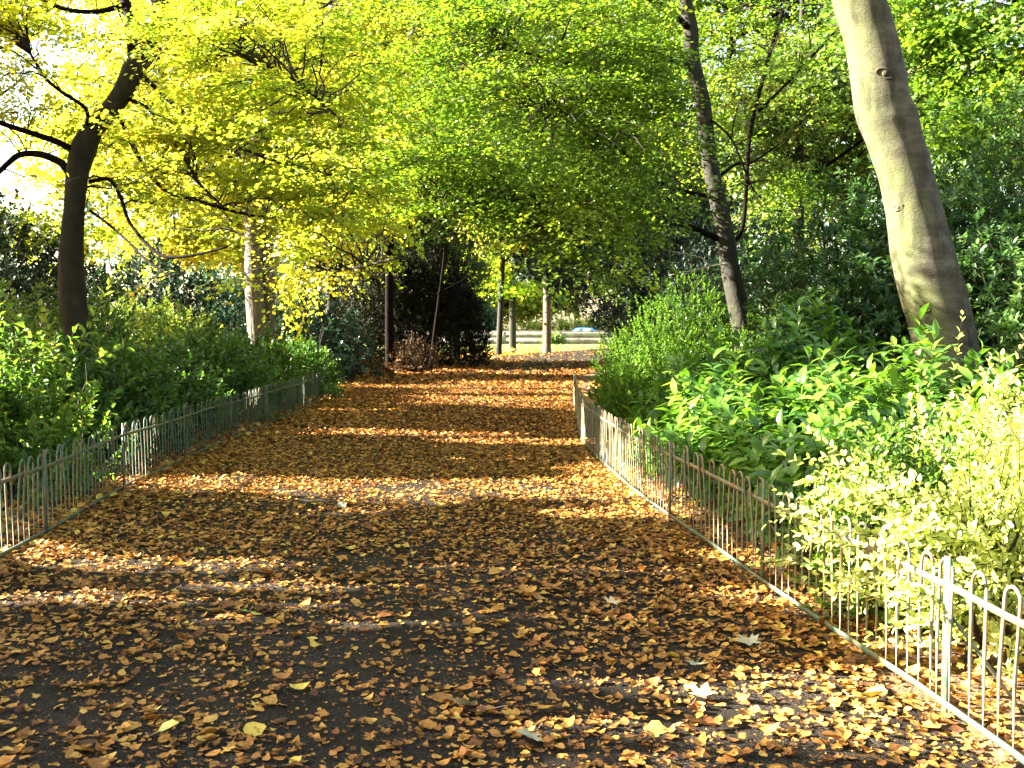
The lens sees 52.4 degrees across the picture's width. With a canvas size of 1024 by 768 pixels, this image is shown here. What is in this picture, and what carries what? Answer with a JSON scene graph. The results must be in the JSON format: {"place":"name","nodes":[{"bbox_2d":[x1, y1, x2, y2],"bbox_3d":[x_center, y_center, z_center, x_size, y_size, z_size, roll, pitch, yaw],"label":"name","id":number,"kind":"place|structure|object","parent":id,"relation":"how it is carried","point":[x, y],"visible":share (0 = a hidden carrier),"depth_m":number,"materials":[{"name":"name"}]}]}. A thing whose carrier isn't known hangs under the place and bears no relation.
{"place":"outdoors","nodes":[
{"label":"outdoors","id":0,"kind":"place"},
{"bbox_2d":[219,331,617,343],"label":"park wall","id":1,"kind":"structure","parent":0,"point":[571,337],"depth_m":91.94,"materials":[{"name":"stone"}]},
{"bbox_2d":[365,344,607,351],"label":"lawn","id":2,"kind":"structure","parent":0,"point":[539,347],"depth_m":77.32,"materials":[{"name":"green plant"}]},
{"bbox_2d":[444,151,602,348],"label":"tree","id":3,"kind":"object","parent":2,"relation":"on","point":[515,290],"visible":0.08,"depth_m":70.24,"materials":[{"name":"yellow plant"}]},
{"bbox_2d":[541,330,566,344],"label":"wall shrub","id":4,"kind":"object","parent":2,"relation":"on","point":[558,339],"visible":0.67,"depth_m":88.02,"materials":[{"name":"green plant"}]},
{"bbox_2d":[0,349,984,767],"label":"path","id":5,"kind":"structure","parent":0,"point":[92,719],"depth_m":5.05,"materials":[{"name":"grey asphalt"}]},
{"bbox_2d":[145,719,178,735],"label":"fallen leaf","id":6,"kind":"object","parent":5,"relation":"on","point":[167,725],"visible":1,"depth_m":4.02,"materials":[{"name":"yellow plant"}]},
{"bbox_2d":[0,343,1023,767],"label":"fallen leaves","id":7,"kind":"object","parent":5,"relation":"on","point":[544,389],"depth_m":6.67,"materials":[{"name":"brown plant"}]},
{"bbox_2d":[145,705,161,711],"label":"fallen leaf","id":8,"kind":"object","parent":7,"relation":"on","point":[153,710],"visible":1,"depth_m":4.18,"materials":[{"name":"plant"}]},
{"bbox_2d":[337,501,349,508],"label":"fallen leaf","id":9,"kind":"object","parent":7,"relation":"on","point":[342,504],"visible":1,"depth_m":8.98,"materials":[{"name":"yellow plant"}]},
{"bbox_2d":[447,695,505,708],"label":"fallen leaf","id":10,"kind":"object","parent":7,"relation":"on","point":[463,701],"visible":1,"depth_m":4.29,"materials":[{"name":"brown plant"}]},
{"bbox_2d":[690,682,717,704],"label":"fallen leaf","id":11,"kind":"object","parent":7,"relation":"on","point":[702,691],"visible":1,"depth_m":4.42,"materials":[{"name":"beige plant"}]},
{"bbox_2d":[844,686,886,696],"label":"fallen leaf","id":12,"kind":"object","parent":7,"relation":"on","point":[875,691],"visible":1,"depth_m":4.36,"materials":[{"name":"yellow plant"}]},
{"bbox_2d":[514,722,543,741],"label":"fallen leaf","id":13,"kind":"object","parent":5,"relation":"on","point":[525,731],"visible":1,"depth_m":3.97,"materials":[{"name":"beige plant"}]},
{"bbox_2d":[603,595,621,609],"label":"fallen leaf","id":14,"kind":"object","parent":5,"relation":"on","point":[611,599],"visible":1,"depth_m":5.88,"materials":[{"name":"beige plant"}]},
{"bbox_2d":[685,656,707,664],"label":"fallen leaf","id":15,"kind":"object","parent":5,"relation":"on","point":[692,662],"visible":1,"depth_m":4.80,"materials":[{"name":"beige plant"}]},
{"bbox_2d":[736,633,774,651],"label":"fallen leaf","id":16,"kind":"object","parent":5,"relation":"on","point":[750,640],"visible":1,"depth_m":5.14,"materials":[{"name":"beige plant"}]},
{"bbox_2d":[0,0,1022,327],"label":"sky","id":17,"kind":"structure","parent":0,"point":[6,151],"materials":[{"name":"white"}]},
{"bbox_2d":[0,328,1023,767],"bbox_3d":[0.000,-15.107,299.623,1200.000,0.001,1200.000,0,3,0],"label":"ground","id":18,"kind":"structure","parent":0,"point":[956,678],"depth_m":5.15,"materials":[{"name":"soil"}]},
{"bbox_2d":[0,276,65,394],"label":"back shrub","id":19,"kind":"object","parent":18,"relation":"on","point":[6,319],"visible":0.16,"depth_m":13.58,"materials":[{"name":"green plant"}]},
{"bbox_2d":[0,0,138,270],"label":"golden tree","id":20,"kind":"object","parent":18,"relation":"on","point":[55,224],"visible":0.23,"depth_m":25.52,"materials":[{"name":"yellow plant"}]},
{"bbox_2d":[5,269,155,389],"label":"back shrub","id":21,"kind":"object","parent":18,"relation":"on","point":[101,326],"visible":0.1,"depth_m":17.51,"materials":[{"name":"green plant"}]},
{"bbox_2d":[0,276,176,508],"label":"laurel bush","id":22,"kind":"object","parent":18,"relation":"on","point":[14,448],"visible":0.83,"depth_m":9.27,"materials":[{"name":"green plant"}]},
{"bbox_2d":[9,331,198,462],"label":"hedge shrub","id":23,"kind":"object","parent":18,"relation":"on","point":[136,381],"visible":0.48,"depth_m":12.20,"materials":[{"name":"green plant"}]},
{"bbox_2d":[0,188,224,370],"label":"evergreen bush","id":24,"kind":"object","parent":18,"relation":"on","point":[20,284],"visible":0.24,"depth_m":25.72,"materials":[{"name":"green plant"}]},
{"bbox_2d":[64,317,236,443],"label":"hedge shrub","id":25,"kind":"object","parent":18,"relation":"on","point":[188,390],"visible":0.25,"depth_m":14.41,"materials":[{"name":"green plant"}]},
{"bbox_2d":[0,0,306,300],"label":"golden tree","id":26,"kind":"object","parent":18,"relation":"on","point":[53,173],"visible":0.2,"depth_m":31.68,"materials":[{"name":"yellow plant"}]},
{"bbox_2d":[92,280,223,360],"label":"back shrub","id":27,"kind":"object","parent":18,"relation":"on","point":[149,312],"visible":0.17,"depth_m":21.01,"materials":[{"name":"green plant"}]},
{"bbox_2d":[0,369,329,556],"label":"bow top fence","id":28,"kind":"object","parent":18,"relation":"on","point":[314,386],"visible":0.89,"depth_m":10.15,"materials":[{"name":"grey metal"}]},
{"bbox_2d":[0,179,366,335],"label":"evergreen bush","id":29,"kind":"object","parent":18,"relation":"on","point":[211,271],"visible":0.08,"depth_m":42.62,"materials":[{"name":"green plant"}]},
{"bbox_2d":[140,307,287,425],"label":"hedge shrub","id":30,"kind":"object","parent":18,"relation":"on","point":[244,376],"visible":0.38,"depth_m":16.88,"materials":[{"name":"green plant"}]},
{"bbox_2d":[0,0,484,449],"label":"beech tree","id":31,"kind":"object","parent":18,"relation":"on","point":[217,34],"visible":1,"depth_m":11.24,"materials":[{"name":"yellow plant"}]},
{"bbox_2d":[135,262,372,378],"bbox_3d":[-7.962,-1.783,30.502,7.273,3.598,5.216,-3,4,-39],"label":"evergreen bush","id":32,"kind":"object","parent":18,"relation":"on","point":[227,310],"visible":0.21,"depth_m":30.10,"materials":[{"name":"green plant"}]},
{"bbox_2d":[200,317,312,410],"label":"hedge shrub","id":33,"kind":"object","parent":18,"relation":"on","point":[275,353],"visible":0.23,"depth_m":19.55,"materials":[{"name":"green plant"}]},
{"bbox_2d":[35,0,527,345],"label":"grey trunk tree","id":34,"kind":"object","parent":18,"relation":"on","point":[261,254],"visible":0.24,"depth_m":22.16,"materials":[{"name":"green plant"}]},
{"bbox_2d":[172,21,390,336],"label":"golden tree","id":35,"kind":"object","parent":18,"relation":"on","point":[299,210],"visible":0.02,"depth_m":41.55,"materials":[{"name":"yellow plant"}]},
{"bbox_2d":[262,326,349,401],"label":"hedge shrub","id":36,"kind":"object","parent":18,"relation":"on","point":[314,361],"visible":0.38,"depth_m":22.04,"materials":[{"name":"green plant"}]},
{"bbox_2d":[241,308,382,381],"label":"rhododendron","id":37,"kind":"object","parent":18,"relation":"on","point":[344,357],"visible":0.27,"depth_m":29.19,"materials":[{"name":"green plant"}]},
{"bbox_2d":[343,353,422,376],"bbox_3d":[-4.356,-0.696,34.196,2.306,0.890,4.552,2,4,29],"label":"leaf heap","id":38,"kind":"object","parent":18,"relation":"on","point":[384,369],"visible":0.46,"depth_m":33.06,"materials":[{"name":"brown plant"}]},
{"bbox_2d":[329,132,447,368],"bbox_3d":[-4.153,-4.771,34.337,5.178,9.103,3.936,0,3,0],"label":"slender tree","id":39,"kind":"object","parent":18,"relation":"on","point":[389,311],"visible":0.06,"depth_m":35.10,"materials":[{"name":"black plant"}]},
{"bbox_2d":[310,201,496,362],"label":"holly bush","id":40,"kind":"object","parent":18,"relation":"on","point":[476,266],"visible":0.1,"depth_m":43.61,"materials":[{"name":"green plant"}]},
{"bbox_2d":[313,230,498,367],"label":"yew bush","id":41,"kind":"object","parent":18,"relation":"on","point":[412,298],"visible":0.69,"depth_m":39.27,"materials":[{"name":"green plant"}]},
{"bbox_2d":[274,0,540,340],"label":"lime tree","id":42,"kind":"object","parent":18,"relation":"on","point":[387,38],"visible":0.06,"depth_m":36.54,"materials":[{"name":"green plant"}]},
{"bbox_2d":[385,331,449,371],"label":"dead shrub","id":43,"kind":"object","parent":18,"relation":"on","point":[418,361],"visible":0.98,"depth_m":35.18,"materials":[{"name":"brown plant"}]},
{"bbox_2d":[338,149,519,358],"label":"grey green tree","id":44,"kind":"object","parent":18,"relation":"on","point":[509,238],"depth_m":45.97,"materials":[{"name":"green plant"}]},
{"bbox_2d":[404,191,484,369],"bbox_3d":[-2.480,-3.585,35.675,3.772,6.617,3.976,2,4,35],"label":"slender tree","id":45,"kind":"object","parent":18,"relation":"on","point":[422,226],"visible":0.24,"depth_m":36.09,"materials":[{"name":"black plant"}]},
{"bbox_2d":[420,300,504,330],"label":"hedge","id":46,"kind":"object","parent":18,"relation":"on","point":[493,324],"visible":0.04,"depth_m":99.92,"materials":[{"name":"green plant"}]},
{"bbox_2d":[356,257,575,320],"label":"tree","id":47,"kind":"object","parent":18,"relation":"on","point":[517,301],"visible":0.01,"depth_m":105.02,"materials":[{"name":"green plant"}]},
{"bbox_2d":[445,137,557,354],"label":"tree","id":48,"kind":"object","parent":18,"relation":"on","point":[503,260],"visible":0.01,"depth_m":55.22,"materials":[{"name":"green plant"}]},
{"bbox_2d":[480,73,611,352],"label":"tree","id":49,"kind":"object","parent":18,"relation":"on","point":[517,259],"visible":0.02,"depth_m":58.84,"materials":[{"name":"plant"}]},
{"bbox_2d":[503,315,613,330],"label":"hedge","id":50,"kind":"object","parent":18,"relation":"on","point":[565,325],"visible":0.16,"depth_m":103.45,"materials":[{"name":"green plant"}]},
{"bbox_2d":[487,251,656,329],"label":"tree","id":51,"kind":"object","parent":18,"relation":"on","point":[530,313],"visible":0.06,"depth_m":106.88,"materials":[{"name":"green plant"}]},
{"bbox_2d":[447,0,736,287],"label":"lime tree","id":52,"kind":"object","parent":18,"relation":"on","point":[523,24],"visible":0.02,"depth_m":43.83,"materials":[{"name":"green plant"}]},
{"bbox_2d":[314,0,923,352],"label":"slim tree","id":53,"kind":"object","parent":18,"relation":"on","point":[565,204],"visible":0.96,"depth_m":14.15,"materials":[{"name":"green plant"}]},
{"bbox_2d":[617,273,673,351],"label":"evergreen bush","id":54,"kind":"object","parent":18,"relation":"on","point":[649,296],"depth_m":45.71,"materials":[{"name":"green plant"}]},
{"bbox_2d":[582,267,769,427],"bbox_3d":[2.803,-0.640,17.204,3.472,2.583,4.313,0,3,0],"label":"thuja bush","id":55,"kind":"object","parent":18,"relation":"on","point":[611,391],"visible":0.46,"depth_m":16.98,"materials":[{"name":"green plant"}]},
{"bbox_2d":[553,71,814,323],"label":"dark tree","id":56,"kind":"object","parent":18,"relation":"on","point":[710,212],"visible":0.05,"depth_m":48.74,"materials":[{"name":"green plant"}]},
{"bbox_2d":[542,0,830,236],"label":"green tree","id":57,"kind":"object","parent":18,"relation":"on","point":[697,5],"visible":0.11,"depth_m":35.20,"materials":[{"name":"green plant"}]},
{"bbox_2d":[522,146,851,378],"bbox_3d":[4.983,-3.655,32.153,6.398,7.512,11.719,-2,4,-36],"label":"evergreen bush","id":58,"kind":"object","parent":18,"relation":"on","point":[614,313],"visible":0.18,"depth_m":31.73,"materials":[{"name":"green plant"}]},
{"bbox_2d":[638,202,820,385],"bbox_3d":[4.303,-1.464,20.043,4.629,4.160,3.116,-2,4,-33],"label":"rhododendron","id":59,"kind":"object","parent":18,"relation":"on","point":[719,286],"visible":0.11,"depth_m":19.80,"materials":[{"name":"green plant"}]},
{"bbox_2d":[616,289,903,503],"bbox_3d":[2.699,0.024,11.320,3.228,2.122,5.676,0,3,0],"label":"laurel bush","id":60,"kind":"object","parent":18,"relation":"on","point":[693,407],"visible":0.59,"depth_m":10.66,"materials":[{"name":"green plant"}]},
{"bbox_2d":[573,372,1023,764],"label":"bow top fence","id":61,"kind":"object","parent":18,"relation":"on","point":[591,423],"visible":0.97,"depth_m":5.54,"materials":[{"name":"metal"}]},
{"bbox_2d":[667,0,956,293],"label":"green tree","id":62,"kind":"object","parent":18,"relation":"on","point":[839,82],"visible":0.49,"depth_m":23.07,"materials":[{"name":"green plant"}]},
{"bbox_2d":[684,303,1021,568],"bbox_3d":[2.756,0.323,8.244,4.149,1.956,2.410,-3,4,-41],"label":"laurel bush","id":63,"kind":"object","parent":18,"relation":"on","point":[846,403],"visible":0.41,"depth_m":7.93,"materials":[{"name":"green plant"}]},
{"bbox_2d":[719,0,1012,271],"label":"green tree","id":64,"kind":"object","parent":18,"relation":"on","point":[853,139],"visible":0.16,"depth_m":25.90,"materials":[{"name":"green plant"}]},
{"bbox_2d":[739,161,1003,404],"bbox_3d":[4.901,-1.233,14.739,3.975,4.123,5.084,0,3,0],"label":"rhododendron","id":65,"kind":"object","parent":18,"relation":"on","point":[868,322],"visible":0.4,"depth_m":14.12,"materials":[{"name":"green plant"}]},
{"bbox_2d":[748,310,1023,683],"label":"privet bush","id":66,"kind":"object","parent":18,"relation":"on","point":[973,530],"visible":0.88,"depth_m":4.93,"materials":[{"name":"yellow plant"}]},
{"bbox_2d":[778,402,999,630],"bbox_3d":[2.145,0.698,6.059,1.310,1.172,2.027,2,4,34],"label":"privet bush","id":67,"kind":"object","parent":18,"relation":"on","point":[928,468],"visible":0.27,"depth_m":6.13,"materials":[{"name":"green plant"}]},
{"bbox_2d":[831,0,982,398],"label":"leaning beech","id":68,"kind":"object","parent":18,"relation":"on","point":[925,264],"visible":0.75,"depth_m":10.18,"materials":[{"name":"brown plant"}]},
{"bbox_2d":[808,0,1023,197],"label":"green tree","id":69,"kind":"object","parent":18,"relation":"on","point":[959,33],"visible":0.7,"depth_m":18.12,"materials":[{"name":"green plant"}]},
{"bbox_2d":[813,57,1023,364],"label":"rhododendron","id":70,"kind":"object","parent":18,"relation":"on","point":[852,186],"visible":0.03,"depth_m":19.00,"materials":[{"name":"green plant"}]},
{"bbox_2d":[851,88,1023,390],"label":"rhododendron","id":71,"kind":"object","parent":18,"relation":"on","point":[1006,249],"visible":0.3,"depth_m":13.63,"materials":[{"name":"green plant"}]},
{"bbox_2d":[904,346,1023,552],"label":"laurel bush","id":72,"kind":"object","parent":18,"relation":"on","point":[969,375],"visible":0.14,"depth_m":7.01,"materials":[{"name":"green plant"}]},
{"bbox_2d":[944,73,1023,372],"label":"rhododendron","id":73,"kind":"object","parent":18,"relation":"on","point":[1010,123],"visible":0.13,"depth_m":15.95,"materials":[{"name":"green plant"}]},
{"bbox_2d":[982,232,1023,400],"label":"rhododendron","id":74,"kind":"object","parent":18,"relation":"on","point":[1016,305],"visible":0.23,"depth_m":11.29,"materials":[{"name":"green plant"}]},
{"label":"road","id":75,"kind":"structure","parent":0,"visible":0},
{"bbox_2d":[572,327,596,330],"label":"parked car","id":76,"kind":"object","parent":75,"relation":"on","point":[583,329],"visible":0.06,"depth_m":96.15,"materials":[{"name":"blue paint"}]}
]}

